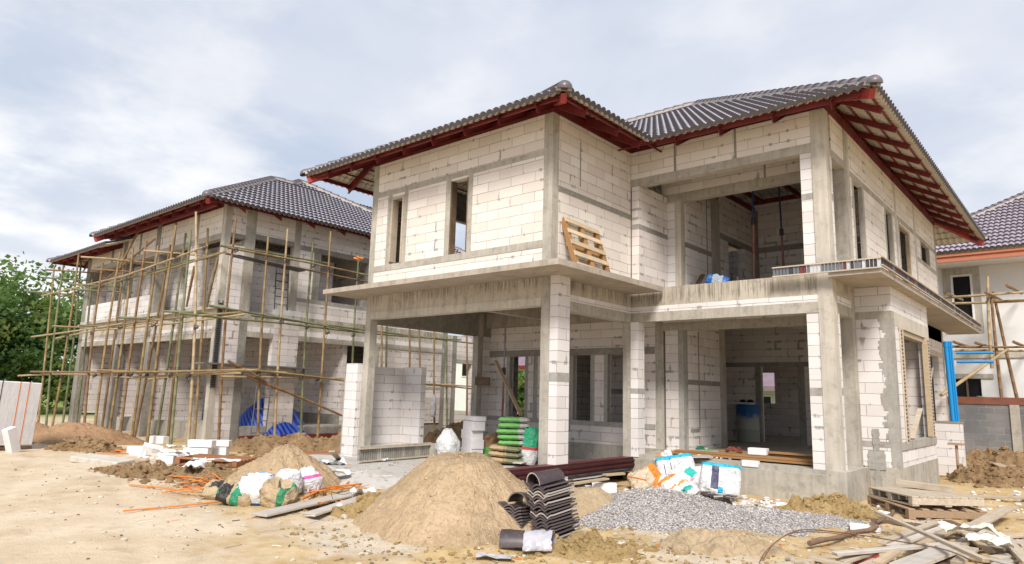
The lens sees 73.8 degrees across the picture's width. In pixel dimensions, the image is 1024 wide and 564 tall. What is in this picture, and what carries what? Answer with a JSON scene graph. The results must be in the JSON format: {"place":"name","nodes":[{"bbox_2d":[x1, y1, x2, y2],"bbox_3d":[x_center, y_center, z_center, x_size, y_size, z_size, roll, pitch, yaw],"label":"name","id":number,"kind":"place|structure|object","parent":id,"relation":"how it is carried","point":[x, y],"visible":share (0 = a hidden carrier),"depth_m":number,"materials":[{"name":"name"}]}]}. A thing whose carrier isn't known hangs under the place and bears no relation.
{"place":"outdoors","nodes":[
{"label":"outdoors","id":0,"kind":"place"},
{"bbox_2d":[70,453,134,464],"bbox_3d":[-8.459,3.691,14.104,1.150,0.120,0.500,3,-6,13],"label":"concrete slab","id":1,"kind":"object","parent":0,"point":[93,458],"depth_m":13.96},
{"bbox_2d":[310,447,630,489],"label":"concrete pavement","id":2,"kind":"structure","parent":0,"point":[398,468],"depth_m":12.82,"materials":[{"name":"concrete"}]},
{"bbox_2d":[356,442,436,461],"bbox_3d":[-2.417,3.637,14.560,0.214,0.330,2.232,-6,-12,38],"label":"formwork panel","id":3,"kind":"object","parent":2,"relation":"on","point":[389,452],"visible":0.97,"depth_m":14.48,"materials":[{"name":"wood"}]},
{"bbox_2d":[436,428,460,454],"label":"sack","id":4,"kind":"object","parent":2,"relation":"on","point":[447,440],"visible":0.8,"depth_m":15.12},
{"bbox_2d":[521,425,538,464],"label":"sack","id":5,"kind":"object","parent":2,"relation":"on","point":[529,451],"visible":0.93,"depth_m":14.07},
{"bbox_2d":[521,465,633,481],"bbox_3d":[0.989,3.393,12.082,0.240,0.040,4.357,-6,-12,39],"label":"steel channel","id":6,"kind":"object","parent":2,"relation":"on","point":[586,472],"visible":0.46,"depth_m":12.56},
{"bbox_2d":[516,463,634,479],"bbox_3d":[0.999,3.348,12.068,0.240,0.040,4.357,-6,-12,39],"label":"steel channel","id":7,"kind":"object","parent":6,"relation":"on","point":[589,469],"visible":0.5,"depth_m":12.47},
{"bbox_2d":[514,461,633,476],"bbox_3d":[0.978,3.307,12.080,0.240,0.040,4.357,-6,-12,39],"label":"steel channel","id":8,"kind":"object","parent":7,"relation":"on","point":[564,470],"visible":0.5,"depth_m":12.40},
{"bbox_2d":[511,459,634,474],"bbox_3d":[0.988,3.263,12.067,0.240,0.040,4.357,-6,-12,39],"label":"steel channel","id":9,"kind":"object","parent":8,"relation":"on","point":[570,467],"visible":0.54,"depth_m":12.10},
{"bbox_2d":[505,456,632,471],"bbox_3d":[0.968,3.221,12.079,0.240,0.040,4.357,-6,-12,39],"label":"steel channel","id":10,"kind":"object","parent":9,"relation":"on","point":[541,466],"visible":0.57,"depth_m":11.96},
{"bbox_2d":[0,390,1023,563],"bbox_3d":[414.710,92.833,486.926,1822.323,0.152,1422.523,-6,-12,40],"label":"ground","id":11,"kind":"structure","parent":0,"point":[47,538],"depth_m":8.00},
{"bbox_2d":[2,426,20,452],"bbox_3d":[-11.522,3.649,15.697,0.180,0.600,0.220,-1,10,14],"label":"aerated block","id":12,"kind":"object","parent":11,"relation":"on","point":[11,439],"depth_m":15.63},
{"bbox_2d":[0,380,41,450],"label":"wrapped block pallet","id":13,"kind":"object","parent":11,"relation":"on","point":[19,402],"visible":0.81,"depth_m":16.42,"materials":[{"name":"plastic"}]},
{"bbox_2d":[0,294,76,404],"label":"dark tree","id":14,"kind":"object","parent":11,"relation":"on","point":[35,343],"visible":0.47,"depth_m":34.87,"materials":[{"name":"green plant"}]},
{"bbox_2d":[0,251,85,399],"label":"feathery tree","id":15,"kind":"object","parent":11,"relation":"on","point":[10,288],"visible":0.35,"depth_m":37.28,"materials":[{"name":"green plant"}]},
{"bbox_2d":[0,265,85,414],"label":"broad tree","id":16,"kind":"object","parent":11,"relation":"on","point":[62,317],"visible":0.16,"depth_m":35.53,"materials":[{"name":"green plant"}]},
{"bbox_2d":[49,438,126,452],"bbox_3d":[-10.352,3.987,16.710,2.360,0.395,1.017,-1,-10,15],"label":"soil mound","id":17,"kind":"object","parent":11,"relation":"on","point":[85,449],"visible":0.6,"depth_m":16.35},
{"bbox_2d":[32,421,145,445],"bbox_3d":[-12.243,4.258,19.324,4.848,0.600,2.743,-1,-10,17],"label":"sand pile","id":18,"kind":"object","parent":11,"relation":"on","point":[55,434],"visible":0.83,"depth_m":18.70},
{"bbox_2d":[90,459,237,480],"bbox_3d":[-6.319,3.445,12.494,4.013,0.348,1.200,-1,-10,16],"label":"soil mound","id":19,"kind":"object","parent":11,"relation":"on","point":[138,472],"visible":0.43,"depth_m":12.07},
{"bbox_2d":[198,479,225,499],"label":"sack","id":20,"kind":"object","parent":11,"relation":"on","point":[210,491],"visible":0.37,"depth_m":9.85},
{"bbox_2d":[175,453,256,467],"bbox_3d":[-6.238,3.783,14.428,1.300,0.140,1.000,3,-9,3],"label":"wooden pallet","id":21,"kind":"object","parent":11,"relation":"on","point":[182,460],"visible":0.66,"depth_m":14.33,"materials":[{"name":"brown wood"}]},
{"bbox_2d":[215,479,251,506],"bbox_3d":[-3.859,2.981,9.606,0.550,0.270,0.360,10,35,14],"label":"sack","id":22,"kind":"object","parent":11,"relation":"on","point":[229,494],"visible":0.77,"depth_m":9.49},
{"bbox_2d":[18,211,472,447],"bbox_3d":[-9.270,2.349,25.712,18.429,6.980,11.745,-6,-12,40],"label":"bamboo scaffold","id":23,"kind":"object","parent":11,"relation":"on","point":[175,374],"visible":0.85,"depth_m":20.58,"materials":[{"name":"wood"}]},
{"bbox_2d":[236,472,274,505],"bbox_3d":[-3.625,2.932,9.690,0.607,0.417,0.453,0,-6,11],"label":"sack","id":24,"kind":"object","parent":11,"relation":"on","point":[251,484],"visible":0.66,"depth_m":9.52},
{"bbox_2d":[46,176,472,441],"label":"unfinished house","id":25,"kind":"structure","parent":11,"relation":"on","point":[274,209],"depth_m":22.48,"materials":[{"name":"concrete"}]},
{"bbox_2d":[239,398,315,435],"bbox_3d":[-7.517,4.128,21.231,2.252,1.103,2.400,-6,-12,40],"label":"tarpaulin","id":26,"kind":"object","parent":25,"relation":"on","point":[283,428],"visible":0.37,"depth_m":20.51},
{"bbox_2d":[216,432,336,454],"bbox_3d":[-5.704,4.236,18.010,5.016,0.599,3.218,-6,-12,40],"label":"soil mound","id":27,"kind":"object","parent":11,"relation":"on","point":[264,447],"visible":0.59,"depth_m":17.34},
{"bbox_2d":[259,477,299,507],"bbox_3d":[-3.227,2.938,9.467,0.557,0.360,0.457,11,5,22],"label":"sack","id":28,"kind":"object","parent":11,"relation":"on","point":[274,492],"visible":0.89,"depth_m":9.32,"materials":[{"name":"fabric"}]},
{"bbox_2d":[226,445,340,488],"bbox_3d":[-3.983,3.196,11.869,2.310,0.704,2.280,-6,-12,40],"label":"sand pile","id":29,"kind":"object","parent":11,"relation":"on","point":[275,464],"visible":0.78,"depth_m":11.57,"materials":[{"name":"sand"}]},
{"bbox_2d":[275,468,303,493],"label":"sack","id":30,"kind":"object","parent":11,"relation":"on","point":[295,476],"visible":0.53,"depth_m":10.35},
{"bbox_2d":[251,489,365,516],"bbox_3d":[-2.715,3.073,9.552,0.266,0.030,2.196,-3,-9,26],"label":"timber plank","id":31,"kind":"object","parent":11,"relation":"on","point":[288,508],"visible":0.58,"depth_m":9.21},
{"bbox_2d":[299,465,323,493],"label":"sack","id":32,"kind":"object","parent":11,"relation":"on","point":[313,478],"visible":0.69,"depth_m":10.63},
{"bbox_2d":[302,496,356,516],"bbox_3d":[-2.339,3.019,9.224,0.203,0.031,1.333,-2,-7,21],"label":"timber plank","id":33,"kind":"object","parent":11,"relation":"on","point":[320,511],"visible":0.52,"depth_m":8.90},
{"bbox_2d":[330,493,377,517],"bbox_3d":[-1.852,2.985,9.147,1.217,0.347,0.800,1,-9,5],"label":"clay mound","id":34,"kind":"object","parent":11,"relation":"on","point":[350,513],"visible":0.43,"depth_m":8.89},
{"bbox_2d":[227,444,526,537],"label":"sand lumps","id":35,"kind":"object","parent":11,"relation":"on","point":[432,495],"visible":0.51,"depth_m":8.76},
{"bbox_2d":[340,363,425,456],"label":"stub wall","id":36,"kind":"structure","parent":11,"relation":"on","point":[398,406],"depth_m":16.20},
{"bbox_2d":[353,451,532,546],"bbox_3d":[-0.637,2.715,8.986,3.264,0.891,3.344,-6,-12,40],"label":"sand pile","id":37,"kind":"object","parent":11,"relation":"on","point":[449,512],"visible":0.88,"depth_m":7.94,"materials":[{"name":"sand"}]},
{"bbox_2d":[423,421,462,446],"bbox_3d":[-0.777,4.737,21.517,4.969,0.967,3.274,-6,-12,40],"label":"soil mound","id":38,"kind":"object","parent":11,"relation":"on","point":[457,427],"visible":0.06,"depth_m":21.26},
{"bbox_2d":[23,464,896,563],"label":"pale stones","id":39,"kind":"object","parent":11,"relation":"on","point":[303,539],"visible":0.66,"depth_m":7.91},
{"bbox_2d":[454,335,472,410],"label":"house","id":40,"kind":"structure","parent":11,"relation":"on","point":[460,399],"depth_m":63.92,"materials":[{"name":"paint"}]},
{"bbox_2d":[499,529,552,547],"bbox_3d":[0.150,2.695,7.195,0.520,0.171,0.312,-5,-16,12],"label":"ridge tile","id":41,"kind":"object","parent":11,"relation":"on","point":[510,538],"visible":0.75,"depth_m":7.10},
{"bbox_2d":[522,529,556,550],"bbox_3d":[0.289,2.696,7.145,0.316,0.199,0.385,-5,-16,12],"label":"plastic wrap","id":42,"kind":"object","parent":41,"relation":"on","point":[536,540],"visible":0.97,"depth_m":7.02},
{"bbox_2d":[32,441,1023,503],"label":"soil clods","id":43,"kind":"object","parent":11,"relation":"on","point":[144,480],"visible":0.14,"depth_m":11.77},
{"bbox_2d":[44,420,1023,487],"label":"mound clods","id":44,"kind":"object","parent":11,"relation":"on","point":[163,470],"visible":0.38,"depth_m":14.78,"materials":[{"name":"soil"}]},
{"bbox_2d":[99,456,1023,563],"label":"trodden litter","id":45,"kind":"object","parent":11,"relation":"on","point":[516,547],"visible":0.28,"depth_m":8.31,"materials":[{"name":"white wood"}]},
{"bbox_2d":[135,452,1023,519],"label":"block rubble","id":46,"kind":"object","parent":11,"relation":"on","point":[768,500],"visible":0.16,"depth_m":11.44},
{"bbox_2d":[513,528,658,562],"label":"clay mound","id":47,"kind":"object","parent":11,"relation":"on","point":[596,555],"visible":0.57,"depth_m":7.00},
{"label":"roof tile","id":48,"kind":"object","parent":47,"relation":"on","visible":0},
{"bbox_2d":[559,528,581,537],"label":"roof tile","id":49,"kind":"object","parent":48,"relation":"on","point":[566,533],"visible":0.24,"depth_m":7.69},
{"bbox_2d":[531,525,578,534],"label":"roof tile","id":50,"kind":"object","parent":49,"relation":"on","point":[565,530],"visible":0.28,"depth_m":7.68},
{"bbox_2d":[531,521,578,531],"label":"roof tile","id":51,"kind":"object","parent":50,"relation":"on","point":[557,529],"visible":0.34,"depth_m":7.70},
{"bbox_2d":[532,519,579,530],"bbox_3d":[0.502,2.756,7.785,0.440,0.060,0.340,3,-9,-44],"label":"roof tile","id":52,"kind":"object","parent":51,"relation":"on","point":[554,527],"visible":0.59,"depth_m":7.67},
{"bbox_2d":[531,516,578,527],"bbox_3d":[0.494,2.723,7.788,0.440,0.060,0.340,3,-7,-43],"label":"roof tile","id":53,"kind":"object","parent":52,"relation":"on","point":[554,523],"visible":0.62,"depth_m":7.69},
{"bbox_2d":[530,513,577,523],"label":"roof tile","id":54,"kind":"object","parent":53,"relation":"on","point":[557,519],"visible":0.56,"depth_m":7.71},
{"bbox_2d":[529,509,576,521],"bbox_3d":[0.476,2.663,7.830,0.440,0.060,0.340,2,-6,-45],"label":"roof tile","id":55,"kind":"object","parent":54,"relation":"on","point":[551,518],"visible":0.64,"depth_m":7.71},
{"bbox_2d":[530,506,577,518],"bbox_3d":[0.484,2.631,7.833,0.340,0.060,0.440,-9,-7,44],"label":"roof tile","id":56,"kind":"object","parent":55,"relation":"on","point":[552,515],"visible":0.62,"depth_m":7.72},
{"bbox_2d":[530,503,576,515],"bbox_3d":[0.485,2.603,7.861,0.340,0.060,0.440,-9,-8,43],"label":"roof tile","id":57,"kind":"object","parent":56,"relation":"on","point":[539,510],"visible":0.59,"depth_m":7.75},
{"bbox_2d":[528,500,574,511],"bbox_3d":[0.458,2.571,7.872,0.340,0.060,0.440,-7,-7,45],"label":"roof tile","id":58,"kind":"object","parent":57,"relation":"on","point":[548,509],"visible":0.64,"depth_m":7.76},
{"bbox_2d":[529,498,575,508],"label":"roof tile","id":59,"kind":"object","parent":58,"relation":"on","point":[547,506],"visible":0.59,"depth_m":7.76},
{"bbox_2d":[529,495,576,505],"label":"roof tile","id":60,"kind":"object","parent":59,"relation":"on","point":[556,500],"visible":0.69,"depth_m":7.79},
{"bbox_2d":[527,491,573,502],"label":"roof tile","id":61,"kind":"object","parent":60,"relation":"on","point":[550,498],"visible":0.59,"depth_m":7.79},
{"bbox_2d":[527,488,573,499],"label":"roof tile","id":62,"kind":"object","parent":61,"relation":"on","point":[548,496],"visible":0.52,"depth_m":7.82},
{"bbox_2d":[527,485,573,496],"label":"roof tile","id":63,"kind":"object","parent":62,"relation":"on","point":[546,494],"visible":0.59,"depth_m":7.81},
{"bbox_2d":[527,483,573,493],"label":"roof tile","id":64,"kind":"object","parent":63,"relation":"on","point":[545,491],"visible":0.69,"depth_m":7.83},
{"bbox_2d":[526,479,572,489],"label":"roof tile","id":65,"kind":"object","parent":64,"relation":"on","point":[533,484],"visible":0.74,"depth_m":7.91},
{"bbox_2d":[526,468,564,484],"bbox_3d":[0.397,2.259,7.991,0.400,0.131,0.250,-1,-6,-38],"label":"ridge tile","id":66,"kind":"object","parent":65,"relation":"on","point":[546,476],"visible":1,"depth_m":7.93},
{"bbox_2d":[569,487,613,519],"bbox_3d":[1.042,3.122,9.726,1.902,0.415,1.664,-6,-12,40],"label":"sand pile","id":67,"kind":"object","parent":11,"relation":"on","point":[589,499],"visible":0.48,"depth_m":9.36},
{"bbox_2d":[325,491,880,562],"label":"clay lumps","id":68,"kind":"object","parent":11,"relation":"on","point":[576,539],"visible":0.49,"depth_m":8.78,"materials":[{"name":"soil"}]},
{"bbox_2d":[627,463,660,488],"bbox_3d":[2.433,3.590,12.457,0.600,0.290,0.500,-23,26,-3],"label":"sack","id":69,"kind":"object","parent":11,"relation":"on","point":[649,472],"visible":0.67,"depth_m":12.41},
{"bbox_2d":[280,504,1008,563],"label":"clay clods","id":70,"kind":"object","parent":11,"relation":"on","point":[442,559],"visible":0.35,"depth_m":7.05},
{"bbox_2d":[300,75,989,502],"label":"unfinished house","id":71,"kind":"structure","parent":11,"relation":"on","point":[646,349],"depth_m":14.10,"materials":[{"name":"concrete"}]},
{"bbox_2d":[388,198,398,262],"bbox_3d":[-2.699,-1.180,15.551,0.050,1.480,0.170,-6,-12,40],"label":"window frame","id":72,"kind":"structure","parent":71,"relation":"in","point":[395,204],"depth_m":15.52,"materials":[{"name":"beige concrete"}]},
{"bbox_2d":[448,181,457,254],"bbox_3d":[-1.240,-1.334,14.323,0.035,1.580,0.150,-6,-12,40],"label":"window frame","id":73,"kind":"structure","parent":71,"relation":"in","point":[453,204],"depth_m":14.30,"materials":[{"name":"grey concrete"}]},
{"bbox_2d":[562,217,609,271],"bbox_3d":[1.417,-0.628,12.971,0.140,1.050,1.150,-30,-28,33],"label":"wooden pallet","id":74,"kind":"object","parent":71,"relation":"on","point":[589,253],"visible":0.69,"depth_m":12.89,"materials":[{"name":"brown wood"}]},
{"bbox_2d":[671,451,812,464],"bbox_3d":[4.326,3.337,12.947,2.800,0.036,0.160,-6,-12,40],"label":"timber plank","id":75,"kind":"object","parent":71,"relation":"on","point":[769,460],"visible":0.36,"depth_m":12.70,"materials":[{"name":"orange wood"}]},
{"bbox_2d":[674,449,812,461],"bbox_3d":[4.411,3.303,12.974,2.800,0.036,0.160,-6,-12,39],"label":"timber plank","id":76,"kind":"object","parent":75,"relation":"on","point":[751,456],"visible":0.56,"depth_m":12.88,"materials":[{"name":"orange wood"}]},
{"bbox_2d":[736,404,759,442],"bbox_3d":[6.336,3.787,18.312,0.597,0.980,0.597,-6,-12,40],"label":"oil drum","id":77,"kind":"object","parent":71,"relation":"on","point":[748,426],"visible":1,"depth_m":18.09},
{"bbox_2d":[922,339,933,436],"bbox_3d":[8.781,2.220,14.408,0.095,2.040,0.080,-6,-12,40],"label":"window frame","id":78,"kind":"structure","parent":71,"relation":"in","point":[924,344],"depth_m":14.37,"materials":[{"name":"beige concrete"}]},
{"bbox_2d":[575,487,744,531],"bbox_3d":[2.058,3.150,9.704,3.168,0.407,3.171,-6,-12,40],"label":"gravel pile","id":79,"kind":"object","parent":11,"relation":"on","point":[649,524],"visible":0.62,"depth_m":8.91,"materials":[{"name":"gravel"}]},
{"bbox_2d":[683,490,736,504],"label":"broken tiles","id":80,"kind":"object","parent":79,"relation":"on","point":[718,496],"visible":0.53,"depth_m":10.72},
{"bbox_2d":[657,474,699,493],"bbox_3d":[2.692,3.324,11.057,0.420,0.223,0.620,-19,19,-23],"label":"sack","id":81,"kind":"object","parent":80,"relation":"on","point":[675,482],"visible":0.62,"depth_m":11.03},
{"bbox_2d":[655,453,694,474],"bbox_3d":[3.029,3.461,12.619,0.720,0.550,0.294,-13,-40,10],"label":"sack","id":82,"kind":"object","parent":11,"relation":"on","point":[665,465],"visible":0.47,"depth_m":12.62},
{"bbox_2d":[668,460,702,495],"bbox_3d":[3.160,3.454,12.035,0.450,0.275,0.750,-34,36,-24],"label":"sack","id":83,"kind":"object","parent":11,"relation":"on","point":[688,471],"visible":0.55,"depth_m":12.03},
{"bbox_2d":[699,462,740,497],"bbox_3d":[3.488,3.307,11.427,0.660,0.560,0.263,2,-32,21],"label":"sack","id":84,"kind":"object","parent":11,"relation":"on","point":[724,479],"visible":0.97,"depth_m":11.35,"materials":[{"name":"white plastic"}]},
{"bbox_2d":[658,527,787,557],"bbox_3d":[2.299,2.866,7.543,1.430,0.278,1.027,3,-9,-9],"label":"clay mound","id":85,"kind":"object","parent":11,"relation":"on","point":[717,543],"visible":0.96,"depth_m":7.33,"materials":[{"name":"soil"}]},
{"bbox_2d":[579,486,866,535],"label":"gravel chips","id":86,"kind":"object","parent":11,"relation":"on","point":[761,509],"visible":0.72,"depth_m":9.29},
{"bbox_2d":[763,373,774,403],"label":"window","id":87,"kind":"structure","parent":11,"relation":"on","point":[768,388],"depth_m":43.28,"materials":[{"name":"glass"}]},
{"bbox_2d":[725,506,868,536],"bbox_3d":[3.527,3.255,9.471,3.118,0.201,2.105,8,-11,-34],"label":"gravel pile","id":88,"kind":"object","parent":11,"relation":"on","point":[783,529],"visible":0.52,"depth_m":8.89,"materials":[{"name":"gravel"}]},
{"bbox_2d":[777,493,879,520],"bbox_3d":[4.583,3.284,9.979,1.606,0.364,0.838,-1,-10,16],"label":"clay mound","id":89,"kind":"object","parent":11,"relation":"on","point":[799,505],"visible":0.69,"depth_m":9.80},
{"bbox_2d":[807,524,878,545],"bbox_3d":[4.019,3.042,8.219,1.728,0.083,0.077,9,-12,-39],"label":"plank","id":90,"kind":"object","parent":11,"relation":"on","point":[819,540],"visible":0.91,"depth_m":8.08,"materials":[{"name":"brown wood"}]},
{"bbox_2d":[835,553,873,562],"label":"timber plank","id":91,"kind":"object","parent":11,"relation":"on","point":[851,559],"visible":0.54,"depth_m":6.92,"materials":[{"name":"brown wood"}]},
{"bbox_2d":[831,541,955,555],"bbox_3d":[4.022,2.795,7.152,1.670,0.037,0.095,4,-10,-20],"label":"timber plank","id":92,"kind":"object","parent":91,"relation":"on","point":[874,550],"visible":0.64,"depth_m":7.05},
{"bbox_2d":[762,529,977,563],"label":"rebar","id":93,"kind":"object","parent":11,"relation":"on","point":[867,536],"visible":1,"depth_m":6.77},
{"bbox_2d":[874,510,988,562],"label":"timber plank","id":94,"kind":"object","parent":93,"relation":"on","point":[976,556],"visible":1,"depth_m":6.90,"materials":[{"name":"brown wood"}]},
{"bbox_2d":[877,520,939,544],"bbox_3d":[4.896,3.057,8.355,1.996,0.036,0.106,9,-12,-42],"label":"timber plank","id":95,"kind":"object","parent":11,"relation":"on","point":[909,532],"visible":0.72,"depth_m":8.17,"materials":[{"name":"brown wood"}]},
{"bbox_2d":[867,495,986,519],"bbox_3d":[6.260,3.425,10.368,1.100,0.140,1.250,1,-8,2],"label":"wooden pallet","id":96,"kind":"object","parent":11,"relation":"on","point":[945,513],"visible":0.66,"depth_m":9.81,"materials":[{"name":"brown wood"}]},
{"bbox_2d":[868,487,984,507],"bbox_3d":[6.283,3.281,10.417,1.050,0.140,1.200,2,-10,0],"label":"wooden pallet","id":97,"kind":"object","parent":96,"relation":"on","point":[915,496],"visible":0.92,"depth_m":9.98,"materials":[{"name":"brown wood"}]},
{"bbox_2d":[896,479,954,492],"bbox_3d":[6.521,3.226,10.782,0.130,0.090,0.800,9,-10,-40],"label":"timber offcut","id":98,"kind":"object","parent":97,"relation":"on","point":[926,486],"visible":0.99,"depth_m":10.72,"materials":[{"name":"brown wood"}]},
{"bbox_2d":[934,555,955,563],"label":"timber plank","id":99,"kind":"object","parent":11,"relation":"on","point":[946,561],"visible":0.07,"depth_m":6.64,"materials":[{"name":"brown wood"}]},
{"bbox_2d":[889,543,966,563],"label":"timber plank","id":100,"kind":"object","parent":99,"relation":"on","point":[931,555],"visible":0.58,"depth_m":6.59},
{"bbox_2d":[935,423,966,474],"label":"wall","id":101,"kind":"structure","parent":11,"relation":"on","point":[945,433],"depth_m":16.53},
{"bbox_2d":[935,421,963,423],"bbox_3d":[10.631,3.440,16.746,0.740,0.050,0.220,-6,-12,40],"label":"wall cap","id":102,"kind":"object","parent":101,"relation":"on","point":[954,422],"visible":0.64,"depth_m":16.59,"materials":[{"name":"concrete"}]},
{"bbox_2d":[943,341,954,420],"bbox_3d":[10.747,2.433,16.768,0.140,1.941,0.119,-6,-12,40],"label":"pvc pipe","id":103,"kind":"object","parent":102,"relation":"on","point":[949,381],"visible":1,"depth_m":16.73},
{"bbox_2d":[936,191,1023,397],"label":"white house","id":104,"kind":"structure","parent":11,"relation":"on","point":[967,268],"depth_m":23.20,"materials":[{"name":"paint"}]},
{"bbox_2d":[953,276,973,325],"bbox_3d":[15.759,0.698,23.804,0.520,1.780,0.040,-6,-12,40],"label":"window","id":105,"kind":"structure","parent":104,"relation":"in","point":[961,285],"depth_m":23.82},
{"bbox_2d":[956,379,981,396],"bbox_3d":[15.627,4.189,23.290,0.740,1.720,0.040,-6,-12,40],"label":"window","id":106,"kind":"structure","parent":104,"relation":"in","point":[975,390],"depth_m":23.32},
{"bbox_2d":[939,276,1023,397],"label":"bamboo scaffold","id":107,"kind":"object","parent":11,"relation":"on","point":[990,301],"visible":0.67,"depth_m":21.98,"materials":[{"name":"wood"}]},
{"bbox_2d":[947,396,1023,454],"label":"boundary wall","id":108,"kind":"structure","parent":11,"relation":"on","point":[996,423],"depth_m":21.08,"materials":[{"name":"grey concrete"}]},
{"bbox_2d":[948,466,1023,487],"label":"soil mound","id":109,"kind":"object","parent":11,"relation":"on","point":[1017,479],"visible":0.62,"depth_m":14.41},
{"bbox_2d":[966,449,1023,469],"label":"soil mound","id":110,"kind":"object","parent":11,"relation":"on","point":[1002,457],"visible":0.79,"depth_m":18.36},
{"bbox_2d":[991,549,1023,563],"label":"scrap board","id":111,"kind":"object","parent":11,"relation":"on","point":[1012,560],"visible":0.42,"depth_m":7.04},
{"bbox_2d":[989,552,1015,559],"bbox_3d":[5.347,2.908,7.264,0.835,0.030,0.100,8,-11,-29],"label":"scrap board","id":112,"kind":"object","parent":111,"relation":"on","point":[1010,555],"visible":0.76,"depth_m":7.12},
{"bbox_2d":[997,536,1023,563],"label":"timber plank","id":113,"kind":"object","parent":112,"relation":"on","point":[1017,551],"visible":0.65,"depth_m":7.16,"materials":[{"name":"brown wood"}]},
{"bbox_2d":[938,521,1005,536],"bbox_3d":[5.211,2.801,7.751,0.583,0.121,0.338,0,-10,11],"label":"plastic sheet","id":114,"kind":"object","parent":113,"relation":"on","point":[947,526],"visible":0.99,"depth_m":7.72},
{"bbox_2d":[965,533,1013,547],"bbox_3d":[5.077,2.743,7.263,0.415,0.119,0.330,-4,-11,30],"label":"plastic sheet","id":115,"kind":"object","parent":113,"relation":"on","point":[994,540],"visible":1,"depth_m":7.26,"materials":[{"name":"white plastic"}]},
{"bbox_3d":[5.535,3.079,8.198,0.328,0.089,0.933,-6,-12,40],"label":"branch","id":116,"kind":"object","parent":11,"relation":"on","visible":0},
{"bbox_2d":[955,506,1015,532],"bbox_3d":[6.416,3.196,9.200,2.546,0.035,0.172,9,-12,-43],"label":"timber plank","id":117,"kind":"object","parent":116,"relation":"on","point":[995,515],"visible":0.72,"depth_m":9.28,"materials":[{"name":"brown wood"}]},
{"bbox_2d":[0,0,1023,381],"label":"sky","id":118,"kind":"structure","parent":0,"point":[113,112],"materials":[{"name":"white"}]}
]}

